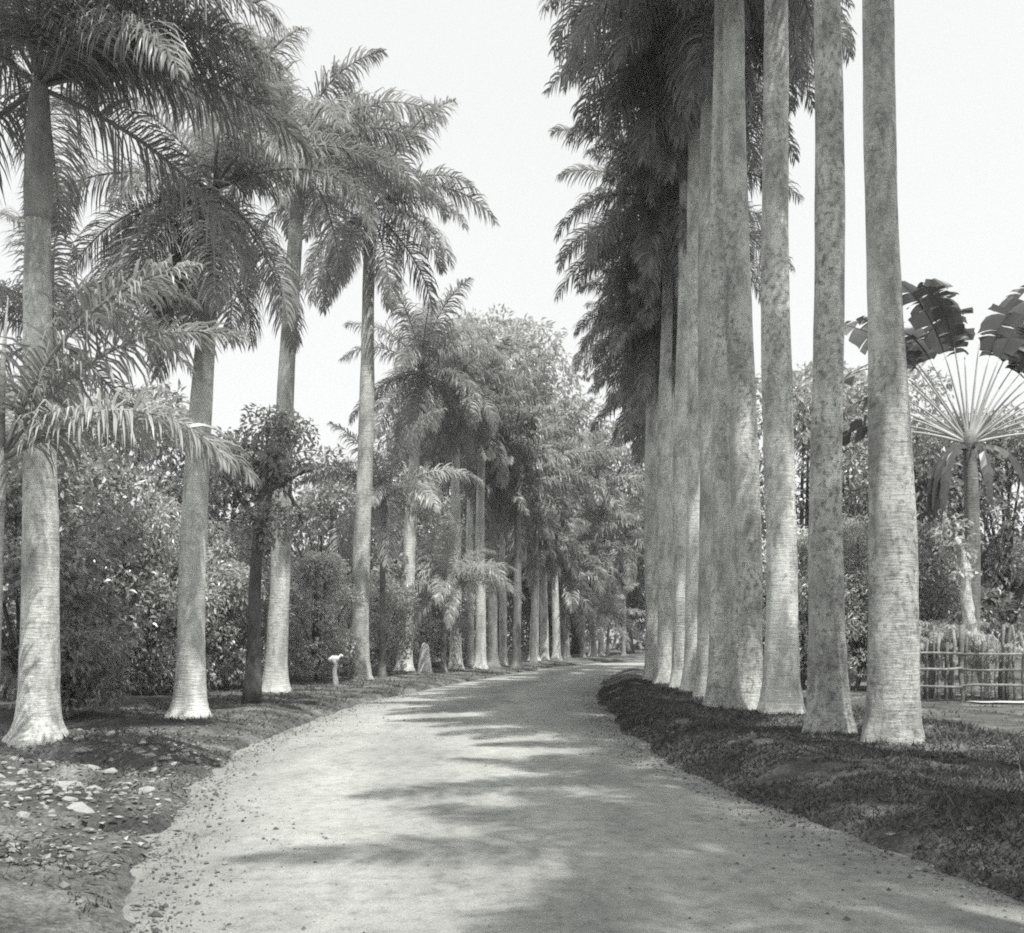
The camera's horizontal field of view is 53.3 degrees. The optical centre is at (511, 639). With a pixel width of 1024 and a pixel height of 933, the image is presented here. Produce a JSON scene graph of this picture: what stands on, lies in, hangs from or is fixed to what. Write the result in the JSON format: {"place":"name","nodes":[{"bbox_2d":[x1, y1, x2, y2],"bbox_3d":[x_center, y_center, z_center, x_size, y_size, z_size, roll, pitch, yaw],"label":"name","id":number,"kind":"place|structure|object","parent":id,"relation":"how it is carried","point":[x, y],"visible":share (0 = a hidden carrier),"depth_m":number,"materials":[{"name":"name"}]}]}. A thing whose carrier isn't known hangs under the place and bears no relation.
{"place":"outdoors","nodes":[
{"label":"outdoors","id":0,"kind":"place"},
{"bbox_2d":[0,643,1023,932],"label":"ground","id":1,"kind":"structure","parent":0,"point":[42,907],"depth_m":10.70,"materials":[{"name":"soil"}]},
{"bbox_2d":[17,768,27,773],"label":"stone","id":2,"kind":"object","parent":1,"relation":"on","point":[24,771],"visible":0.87,"depth_m":10.61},
{"bbox_2d":[16,811,30,819],"bbox_3d":[-3.995,1.444,8.364,0.125,0.086,0.186,11,-6,0],"label":"stone","id":3,"kind":"object","parent":1,"relation":"on","point":[21,815],"visible":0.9,"depth_m":8.30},
{"bbox_2d":[5,368,89,531],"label":"tree","id":4,"kind":"object","parent":1,"relation":"on","point":[19,383],"visible":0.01,"depth_m":38.20,"materials":[{"name":"grey plant"}]},
{"bbox_2d":[1,539,121,699],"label":"shrub","id":5,"kind":"object","parent":1,"relation":"on","point":[11,607],"visible":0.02,"depth_m":23.41,"materials":[{"name":"grey plant"}]},
{"bbox_2d":[51,781,73,784],"bbox_3d":[-4.458,1.431,10.100,0.225,0.062,0.124,-9,14,-19],"label":"stone","id":6,"kind":"object","parent":1,"relation":"on","point":[62,782],"visible":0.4,"depth_m":10.11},
{"bbox_2d":[62,796,78,800],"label":"stone","id":7,"kind":"object","parent":1,"relation":"on","point":[67,798],"visible":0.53,"depth_m":8.86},
{"bbox_2d":[11,607,137,718],"bbox_3d":[-7.667,0.478,17.856,2.170,2.266,2.084,0,0,44],"label":"shrub","id":8,"kind":"object","parent":1,"relation":"on","point":[79,645],"visible":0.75,"depth_m":17.80,"materials":[{"name":"grey plant"}]},
{"bbox_2d":[0,436,156,709],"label":"shrub","id":9,"kind":"object","parent":1,"relation":"on","point":[69,549],"visible":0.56,"depth_m":19.14,"materials":[{"name":"grey plant"}]},
{"bbox_2d":[66,802,94,812],"bbox_3d":[-3.616,1.448,8.560,0.235,0.151,0.136,12,13,10],"label":"stone","id":10,"kind":"object","parent":1,"relation":"on","point":[80,807],"visible":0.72,"depth_m":8.53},
{"bbox_2d":[75,746,92,753],"bbox_3d":[-5.468,1.413,13.046,0.212,0.083,0.144,0,9,-8],"label":"stone","id":11,"kind":"object","parent":1,"relation":"on","point":[81,750],"visible":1,"depth_m":13.00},
{"bbox_2d":[1,436,177,694],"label":"shrub","id":12,"kind":"object","parent":1,"relation":"on","point":[98,475],"visible":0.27,"depth_m":24.09,"materials":[{"name":"grey plant"}]},
{"bbox_2d":[86,785,103,790],"bbox_3d":[-3.901,1.419,9.546,0.104,0.115,0.162,0,0,38],"label":"stone","id":13,"kind":"object","parent":1,"relation":"on","point":[95,786],"visible":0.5,"depth_m":9.53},
{"bbox_2d":[0,144,202,468],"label":"young palm","id":14,"kind":"object","parent":1,"relation":"on","point":[13,295],"visible":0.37,"depth_m":16.34,"materials":[{"name":"grey plant"}]},
{"bbox_2d":[102,768,117,773],"bbox_3d":[-4.484,1.463,11.395,0.155,0.073,0.202,-12,13,-42],"label":"stone","id":15,"kind":"object","parent":1,"relation":"on","point":[111,771],"visible":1,"depth_m":11.33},
{"bbox_2d":[66,572,176,690],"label":"shrub","id":16,"kind":"object","parent":1,"relation":"on","point":[158,683],"visible":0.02,"depth_m":26.89,"materials":[{"name":"grey plant"}]},
{"bbox_2d":[8,375,252,672],"bbox_3d":[-13.351,-3.508,32.429,9.171,10.119,8.153,0,0,0],"label":"tree","id":17,"kind":"object","parent":1,"relation":"on","point":[161,452],"visible":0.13,"depth_m":32.61,"materials":[{"name":"grey plant"}]},
{"bbox_2d":[0,254,261,670],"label":"young palm","id":18,"kind":"object","parent":1,"relation":"on","point":[13,434],"visible":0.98,"depth_m":11.37,"materials":[{"name":"grey plant"}]},
{"bbox_2d":[138,730,151,736],"bbox_3d":[-4.868,1.275,13.532,0.177,0.164,0.149,9,-5,-21],"label":"stone","id":19,"kind":"object","parent":1,"relation":"on","point":[145,733],"visible":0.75,"depth_m":13.49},
{"bbox_2d":[136,786,154,793],"bbox_3d":[-3.714,1.540,10.345,0.297,0.108,0.150,-9,1,34],"label":"stone","id":20,"kind":"object","parent":1,"relation":"on","point":[143,789],"visible":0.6,"depth_m":10.30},
{"bbox_2d":[61,488,234,696],"bbox_3d":[-9.296,-1.064,25.493,3.974,5.282,4.596,0,0,-35],"label":"shrub","id":21,"kind":"object","parent":1,"relation":"on","point":[160,537],"visible":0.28,"depth_m":24.86,"materials":[{"name":"grey plant"}]},
{"bbox_2d":[145,752,156,758],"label":"stone","id":22,"kind":"object","parent":1,"relation":"on","point":[149,755],"visible":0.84,"depth_m":12.52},
{"bbox_2d":[0,0,318,747],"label":"royal palm","id":23,"kind":"object","parent":1,"relation":"on","point":[95,47],"visible":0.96,"depth_m":13.67,"materials":[{"name":"grey plant"}]},
{"bbox_2d":[111,544,267,690],"bbox_3d":[-8.461,-0.502,27.034,4.144,4.212,3.930,0,0,-14],"label":"shrub","id":24,"kind":"object","parent":1,"relation":"on","point":[212,573],"visible":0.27,"depth_m":27.08,"materials":[{"name":"grey plant"}]},
{"bbox_2d":[20,25,404,719],"bbox_3d":[-5.456,-4.922,18.926,6.394,13.089,5.891,0,0,24],"label":"royal palm","id":25,"kind":"object","parent":1,"relation":"on","point":[150,231],"visible":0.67,"depth_m":18.71,"materials":[{"name":"grey plant"}]},
{"bbox_2d":[144,426,300,636],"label":"tree","id":26,"kind":"object","parent":1,"relation":"on","point":[253,498],"visible":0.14,"depth_m":35.55,"materials":[{"name":"grey plant"}]},
{"bbox_2d":[171,520,294,686],"bbox_3d":[-8.045,-0.945,29.189,4.053,5.013,3.370,0,0,36],"label":"shrub","id":27,"kind":"object","parent":1,"relation":"on","point":[233,549],"visible":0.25,"depth_m":28.51,"materials":[{"name":"grey plant"}]},
{"bbox_2d":[205,554,315,686],"bbox_3d":[-8.023,-0.538,31.196,4.289,4.503,3.163,0,0,-40],"label":"shrub","id":28,"kind":"object","parent":1,"relation":"on","point":[295,625],"visible":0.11,"depth_m":31.16,"materials":[{"name":"grey plant"}]},
{"bbox_2d":[208,403,353,703],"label":"slender tree","id":29,"kind":"object","parent":1,"relation":"on","point":[271,477],"visible":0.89,"depth_m":22.42,"materials":[{"name":"grey plant"}]},
{"bbox_2d":[261,591,327,676],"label":"shrub","id":30,"kind":"object","parent":1,"relation":"on","point":[308,630],"visible":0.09,"depth_m":35.79,"materials":[{"name":"grey plant"}]},
{"bbox_2d":[157,3,450,692],"bbox_3d":[-6.010,-7.515,27.694,7.820,18.283,7.759,0,0,20],"label":"royal palm","id":31,"kind":"object","parent":1,"relation":"on","point":[275,677],"visible":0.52,"depth_m":27.80,"materials":[{"name":"grey plant"}]},
{"bbox_2d":[264,548,365,680],"bbox_3d":[-6.380,-0.792,33.249,3.466,4.580,3.695,0,0,0],"label":"shrub","id":32,"kind":"object","parent":1,"relation":"on","point":[317,569],"visible":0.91,"depth_m":32.60,"materials":[{"name":"grey plant"}]},
{"bbox_2d":[328,654,342,684],"bbox_3d":[-5.277,0.957,30.486,0.466,1.084,0.236,0,0,0],"label":"marker post","id":33,"kind":"object","parent":1,"relation":"on","point":[333,659],"visible":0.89,"depth_m":30.44,"materials":[{"name":"stone"}]},
{"bbox_2d":[290,475,408,670],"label":"tree","id":34,"kind":"object","parent":1,"relation":"on","point":[326,503],"visible":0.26,"depth_m":42.69,"materials":[{"name":"grey plant"}]},
{"bbox_2d":[307,573,398,674],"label":"shrub","id":35,"kind":"object","parent":1,"relation":"on","point":[347,620],"visible":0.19,"depth_m":39.97,"materials":[{"name":"grey plant"}]},
{"bbox_2d":[260,61,500,679],"bbox_3d":[-4.327,-8.178,33.769,7.910,19.391,6.784,0,0,0],"label":"royal palm","id":36,"kind":"object","parent":1,"relation":"on","point":[360,667],"visible":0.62,"depth_m":33.73,"materials":[{"name":"grey plant"}]},
{"bbox_2d":[347,571,420,671],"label":"shrub","id":37,"kind":"object","parent":1,"relation":"on","point":[394,605],"visible":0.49,"depth_m":41.96,"materials":[{"name":"grey plant"}]},
{"bbox_2d":[292,408,483,676],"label":"young palm","id":38,"kind":"object","parent":1,"relation":"on","point":[382,509],"visible":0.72,"depth_m":37.59,"materials":[{"name":"grey plant"}]},
{"bbox_2d":[369,580,448,667],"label":"shrub","id":39,"kind":"object","parent":1,"relation":"on","point":[393,656],"visible":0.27,"depth_m":49.35,"materials":[{"name":"grey plant"}]},
{"bbox_2d":[347,462,488,662],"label":"tree","id":40,"kind":"object","parent":1,"relation":"on","point":[422,528],"visible":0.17,"depth_m":57.70,"materials":[{"name":"grey plant"}]},
{"bbox_2d":[338,275,504,670],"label":"royal palm","id":41,"kind":"object","parent":1,"relation":"on","point":[422,396],"visible":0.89,"depth_m":43.47,"materials":[{"name":"grey plant"}]},
{"bbox_2d":[418,643,431,672],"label":"stone marker","id":42,"kind":"object","parent":1,"relation":"on","point":[424,664],"visible":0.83,"depth_m":42.82,"materials":[{"name":"stone"}]},
{"bbox_2d":[342,389,513,655],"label":"great tree","id":43,"kind":"object","parent":1,"relation":"on","point":[433,466],"visible":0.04,"depth_m":82.30,"materials":[{"name":"grey plant"}]},
{"bbox_2d":[389,574,475,666],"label":"shrub","id":44,"kind":"object","parent":1,"relation":"on","point":[439,612],"visible":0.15,"depth_m":51.79,"materials":[{"name":"grey plant"}]},
{"bbox_2d":[376,512,526,670],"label":"young palm","id":45,"kind":"object","parent":1,"relation":"on","point":[442,597],"visible":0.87,"depth_m":44.28,"materials":[{"name":"grey plant"}]},
{"bbox_2d":[391,310,537,669],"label":"royal palm","id":46,"kind":"object","parent":1,"relation":"on","point":[455,653],"visible":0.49,"depth_m":46.63,"materials":[{"name":"grey plant"}]},
{"bbox_2d":[405,336,544,668],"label":"royal palm","id":47,"kind":"object","parent":1,"relation":"on","point":[487,451],"visible":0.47,"depth_m":49.79,"materials":[{"name":"grey plant"}]},
{"bbox_2d":[425,340,547,665],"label":"royal palm","id":48,"kind":"object","parent":1,"relation":"on","point":[469,651],"visible":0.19,"depth_m":51.84,"materials":[{"name":"grey plant"}]},
{"bbox_2d":[383,303,602,655],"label":"great tree","id":49,"kind":"object","parent":1,"relation":"on","point":[521,362],"visible":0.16,"depth_m":86.56,"materials":[{"name":"grey plant"}]},
{"bbox_2d":[438,416,549,666],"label":"royal palm","id":50,"kind":"object","parent":1,"relation":"on","point":[493,493],"visible":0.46,"depth_m":52.75,"materials":[{"name":"grey plant"}]},
{"bbox_2d":[443,440,564,665],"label":"royal palm","id":51,"kind":"object","parent":1,"relation":"on","point":[502,632],"visible":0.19,"depth_m":55.81,"materials":[{"name":"grey plant"}]},
{"bbox_2d":[438,428,578,662],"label":"grove palm","id":52,"kind":"object","parent":1,"relation":"on","point":[525,553],"visible":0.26,"depth_m":59.90,"materials":[{"name":"grey plant"}]},
{"bbox_2d":[0,660,1023,919],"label":"grass","id":53,"kind":"structure","parent":1,"relation":"on","point":[684,704],"depth_m":11.75,"materials":[{"name":"plant"}]},
{"bbox_2d":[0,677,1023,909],"bbox_3d":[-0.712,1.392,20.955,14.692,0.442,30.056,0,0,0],"label":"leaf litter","id":54,"kind":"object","parent":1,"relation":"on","point":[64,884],"visible":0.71,"depth_m":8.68,"materials":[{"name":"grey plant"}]},
{"bbox_2d":[8,511,1023,651],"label":"distant wood","id":55,"kind":"object","parent":1,"relation":"on","point":[636,645],"visible":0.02,"depth_m":127.59,"materials":[{"name":"grey plant"}]},
{"bbox_2d":[462,380,583,668],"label":"royal palm","id":56,"kind":"object","parent":1,"relation":"on","point":[516,662],"visible":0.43,"depth_m":53.29,"materials":[{"name":"grey plant"}]},
{"bbox_2d":[508,495,583,660],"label":"royal palm","id":57,"kind":"object","parent":1,"relation":"on","point":[529,575],"visible":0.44,"depth_m":65.70,"materials":[{"name":"grey plant"}]},
{"bbox_2d":[509,496,587,659],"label":"royal palm","id":58,"kind":"object","parent":1,"relation":"on","point":[544,641],"visible":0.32,"depth_m":66.80,"materials":[{"name":"grey plant"}]},
{"bbox_2d":[485,530,615,654],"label":"great tree","id":59,"kind":"object","parent":1,"relation":"on","point":[526,613],"visible":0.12,"depth_m":90.41,"materials":[{"name":"grey plant"}]},
{"bbox_2d":[525,494,591,659],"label":"royal palm","id":60,"kind":"object","parent":1,"relation":"on","point":[556,650],"visible":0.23,"depth_m":70.76,"materials":[{"name":"grey plant"}]},
{"bbox_2d":[514,411,604,662],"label":"grove palm","id":61,"kind":"object","parent":1,"relation":"on","point":[536,532],"visible":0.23,"depth_m":62.84,"materials":[{"name":"grey plant"}]},
{"bbox_2d":[539,526,601,657],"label":"royal palm","id":62,"kind":"object","parent":1,"relation":"on","point":[568,655],"visible":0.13,"depth_m":74.78,"materials":[{"name":"grey plant"}]},
{"bbox_2d":[522,536,626,658],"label":"grove palm","id":63,"kind":"object","parent":1,"relation":"on","point":[570,592],"visible":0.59,"depth_m":72.66,"materials":[{"name":"grey plant"}]},
{"bbox_2d":[534,398,629,656],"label":"grove palm","id":64,"kind":"object","parent":1,"relation":"on","point":[558,446],"visible":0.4,"depth_m":73.41,"materials":[{"name":"grey plant"}]},
{"bbox_2d":[539,492,643,657],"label":"grove palm","id":65,"kind":"object","parent":1,"relation":"on","point":[592,567],"visible":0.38,"depth_m":78.49,"materials":[{"name":"grey plant"}]},
{"bbox_2d":[539,381,644,653],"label":"great tree","id":66,"kind":"object","parent":1,"relation":"on","point":[575,644],"visible":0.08,"depth_m":95.79,"materials":[{"name":"grey plant"}]},
{"bbox_2d":[572,532,625,655],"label":"royal palm","id":67,"kind":"object","parent":1,"relation":"on","point":[608,565],"visible":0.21,"depth_m":85.37,"materials":[{"name":"grey plant"}]},
{"bbox_2d":[559,425,643,656],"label":"grove palm","id":68,"kind":"object","parent":1,"relation":"on","point":[597,469],"visible":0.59,"depth_m":79.42,"materials":[{"name":"grey plant"}]},
{"bbox_2d":[586,557,626,655],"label":"royal palm","id":69,"kind":"object","parent":1,"relation":"on","point":[600,652],"visible":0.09,"depth_m":88.74,"materials":[{"name":"grey plant"}]},
{"bbox_2d":[571,462,644,653],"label":"great tree","id":70,"kind":"object","parent":1,"relation":"on","point":[635,598],"visible":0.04,"depth_m":101.80,"materials":[{"name":"grey plant"}]},
{"bbox_2d":[580,581,644,656],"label":"young palm","id":71,"kind":"object","parent":1,"relation":"on","point":[610,605],"visible":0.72,"depth_m":81.77,"materials":[{"name":"grey plant"}]},
{"bbox_2d":[600,481,644,655],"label":"grove palm","id":72,"kind":"object","parent":1,"relation":"on","point":[625,560],"visible":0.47,"depth_m":87.28,"materials":[{"name":"grey plant"}]},
{"bbox_2d":[572,247,674,552],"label":"royal palm","id":73,"kind":"object","parent":1,"relation":"on","point":[576,357],"visible":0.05,"depth_m":40.83,"materials":[{"name":"grey plant"}]},
{"bbox_2d":[572,269,674,419],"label":"royal palm","id":74,"kind":"object","parent":1,"relation":"on","point":[588,304],"visible":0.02,"depth_m":46.96,"materials":[{"name":"grey plant"}]},
{"bbox_2d":[602,364,644,457],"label":"royal palm","id":75,"kind":"object","parent":1,"relation":"on","point":[618,406],"visible":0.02,"depth_m":56.83,"materials":[{"name":"grey plant"}]},
{"bbox_2d":[575,237,678,680],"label":"royal palm","id":76,"kind":"object","parent":1,"relation":"on","point":[644,360],"visible":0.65,"depth_m":30.62,"materials":[{"name":"grey plant"}]},
{"bbox_2d":[585,345,674,466],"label":"royal palm","id":77,"kind":"object","parent":1,"relation":"on","point":[638,451],"visible":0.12,"depth_m":52.21,"materials":[{"name":"grey plant"}]},
{"bbox_2d":[554,140,762,522],"bbox_3d":[4.688,-7.382,32.918,7.305,17.779,7.070,0,0,-42],"label":"royal palm","id":78,"kind":"object","parent":1,"relation":"on","point":[575,247],"visible":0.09,"depth_m":32.90,"materials":[{"name":"grey plant"}]},
{"bbox_2d":[542,3,806,687],"bbox_3d":[4.813,-8.505,27.273,6.747,20.098,6.457,0,0,-41],"label":"royal palm","id":79,"kind":"object","parent":1,"relation":"on","point":[680,463],"visible":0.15,"depth_m":27.32,"materials":[{"name":"grey plant"}]},
{"bbox_2d":[547,72,803,684],"bbox_3d":[4.572,-7.101,29.111,6.933,17.178,6.987,0,0,28],"label":"royal palm","id":80,"kind":"object","parent":1,"relation":"on","point":[662,251],"visible":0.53,"depth_m":29.30,"materials":[{"name":"grey plant"}]},
{"bbox_2d":[552,0,813,707],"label":"royal palm","id":81,"kind":"object","parent":1,"relation":"on","point":[719,635],"visible":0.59,"depth_m":19.73,"materials":[{"name":"grey plant"}]},
{"bbox_2d":[563,0,813,709],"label":"royal palm","id":82,"kind":"object","parent":1,"relation":"on","point":[745,671],"visible":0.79,"depth_m":18.91,"materials":[{"name":"grey plant"}]},
{"bbox_2d":[593,164,795,329],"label":"royal palm","id":83,"kind":"object","parent":1,"relation":"on","point":[757,286],"visible":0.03,"depth_m":36.67,"materials":[{"name":"grey plant"}]},
{"bbox_2d":[537,0,856,698],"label":"royal palm","id":84,"kind":"object","parent":1,"relation":"on","point":[689,22],"visible":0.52,"depth_m":23.35,"materials":[{"name":"grey plant"}]},
{"bbox_2d":[559,0,855,691],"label":"royal palm","id":85,"kind":"object","parent":1,"relation":"on","point":[691,175],"visible":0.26,"depth_m":25.31,"materials":[{"name":"grey plant"}]},
{"bbox_2d":[707,0,805,714],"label":"royal palm","id":86,"kind":"object","parent":1,"relation":"on","point":[781,690],"visible":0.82,"depth_m":17.44,"materials":[{"name":"grey plant"}]},
{"bbox_2d":[760,488,805,671],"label":"shrub","id":87,"kind":"object","parent":1,"relation":"on","point":[763,519],"visible":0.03,"depth_m":30.45,"materials":[{"name":"grey plant"}]},
{"bbox_2d":[755,360,867,678],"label":"tree","id":88,"kind":"object","parent":1,"relation":"on","point":[799,411],"visible":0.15,"depth_m":33.23,"materials":[{"name":"grey plant"}]},
{"bbox_2d":[762,524,867,687],"bbox_3d":[7.775,-0.843,26.803,3.985,4.573,3.306,0,0,0],"label":"shrub","id":89,"kind":"object","parent":1,"relation":"on","point":[802,547],"visible":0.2,"depth_m":26.35,"materials":[{"name":"grey plant"}]},
{"bbox_2d":[802,0,857,734],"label":"royal palm","id":90,"kind":"object","parent":1,"relation":"on","point":[828,701],"visible":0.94,"depth_m":14.11,"materials":[{"name":"grey plant"}]},
{"bbox_2d":[798,511,868,689],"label":"shrub","id":91,"kind":"object","parent":1,"relation":"on","point":[854,627],"visible":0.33,"depth_m":25.71,"materials":[{"name":"grey plant"}]},
{"bbox_2d":[794,360,985,675],"bbox_3d":[12.996,-4.238,35.292,7.200,11.357,6.499,0,0,0],"label":"tree","id":92,"kind":"object","parent":1,"relation":"on","point":[861,387],"visible":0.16,"depth_m":35.53,"materials":[{"name":"grey plant"}]},
{"bbox_2d":[860,0,924,743],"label":"royal palm","id":93,"kind":"object","parent":1,"relation":"on","point":[893,707],"visible":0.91,"depth_m":12.81,"materials":[{"name":"grey plant"}]},
{"bbox_2d":[857,519,961,684],"bbox_3d":[10.291,-0.846,25.884,2.992,4.586,3.081,0,0,33],"label":"shrub","id":94,"kind":"object","parent":1,"relation":"on","point":[933,591],"visible":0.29,"depth_m":25.31,"materials":[{"name":"grey plant"}]},
{"bbox_2d":[842,278,1023,693],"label":"traveller palm","id":95,"kind":"object","parent":1,"relation":"on","point":[1003,344],"visible":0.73,"depth_m":23.90,"materials":[{"name":"grey plant"}]},
{"bbox_2d":[842,420,1023,680],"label":"tree","id":96,"kind":"object","parent":1,"relation":"on","point":[922,470],"visible":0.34,"depth_m":30.88,"materials":[{"name":"grey plant"}]},
{"bbox_2d":[920,636,980,697],"bbox_3d":[9.196,0.583,22.358,1.978,1.564,1.827,0,0,0],"label":"cycad","id":97,"kind":"object","parent":1,"relation":"on","point":[931,677],"visible":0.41,"depth_m":22.30,"materials":[{"name":"grey plant"}]},
{"bbox_2d":[919,618,1000,697],"bbox_3d":[9.528,0.436,22.166,1.963,1.866,2.212,0,0,0],"label":"cycad","id":98,"kind":"object","parent":1,"relation":"on","point":[945,628],"visible":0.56,"depth_m":22.00,"materials":[{"name":"grey plant"}]},
{"bbox_2d":[927,512,994,697],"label":"leaning tree","id":99,"kind":"object","parent":1,"relation":"on","point":[962,556],"visible":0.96,"depth_m":22.50,"materials":[{"name":"grey plant"}]},
{"bbox_2d":[915,403,1023,678],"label":"tree","id":100,"kind":"object","parent":1,"relation":"on","point":[1007,564],"visible":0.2,"depth_m":32.39,"materials":[{"name":"grey plant"}]},
{"bbox_2d":[919,624,1023,701],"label":"stick fence","id":101,"kind":"object","parent":1,"relation":"on","point":[960,668],"visible":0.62,"depth_m":21.30,"materials":[{"name":"wood"}]},
{"bbox_2d":[956,640,1023,698],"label":"cycad","id":102,"kind":"object","parent":1,"relation":"on","point":[992,647],"visible":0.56,"depth_m":21.94,"materials":[{"name":"grey plant"}]},
{"bbox_2d":[0,0,1023,642],"label":"sky","id":103,"kind":"structure","parent":0,"point":[959,64],"materials":[{"name":"white"}]},
{"bbox_2d":[122,661,1023,932],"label":"road","id":104,"kind":"structure","parent":0,"point":[509,866],"depth_m":7.90,"materials":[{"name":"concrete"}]},
{"bbox_2d":[972,701,1023,702],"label":"path","id":105,"kind":"structure","parent":0,"point":[1000,701],"depth_m":20.67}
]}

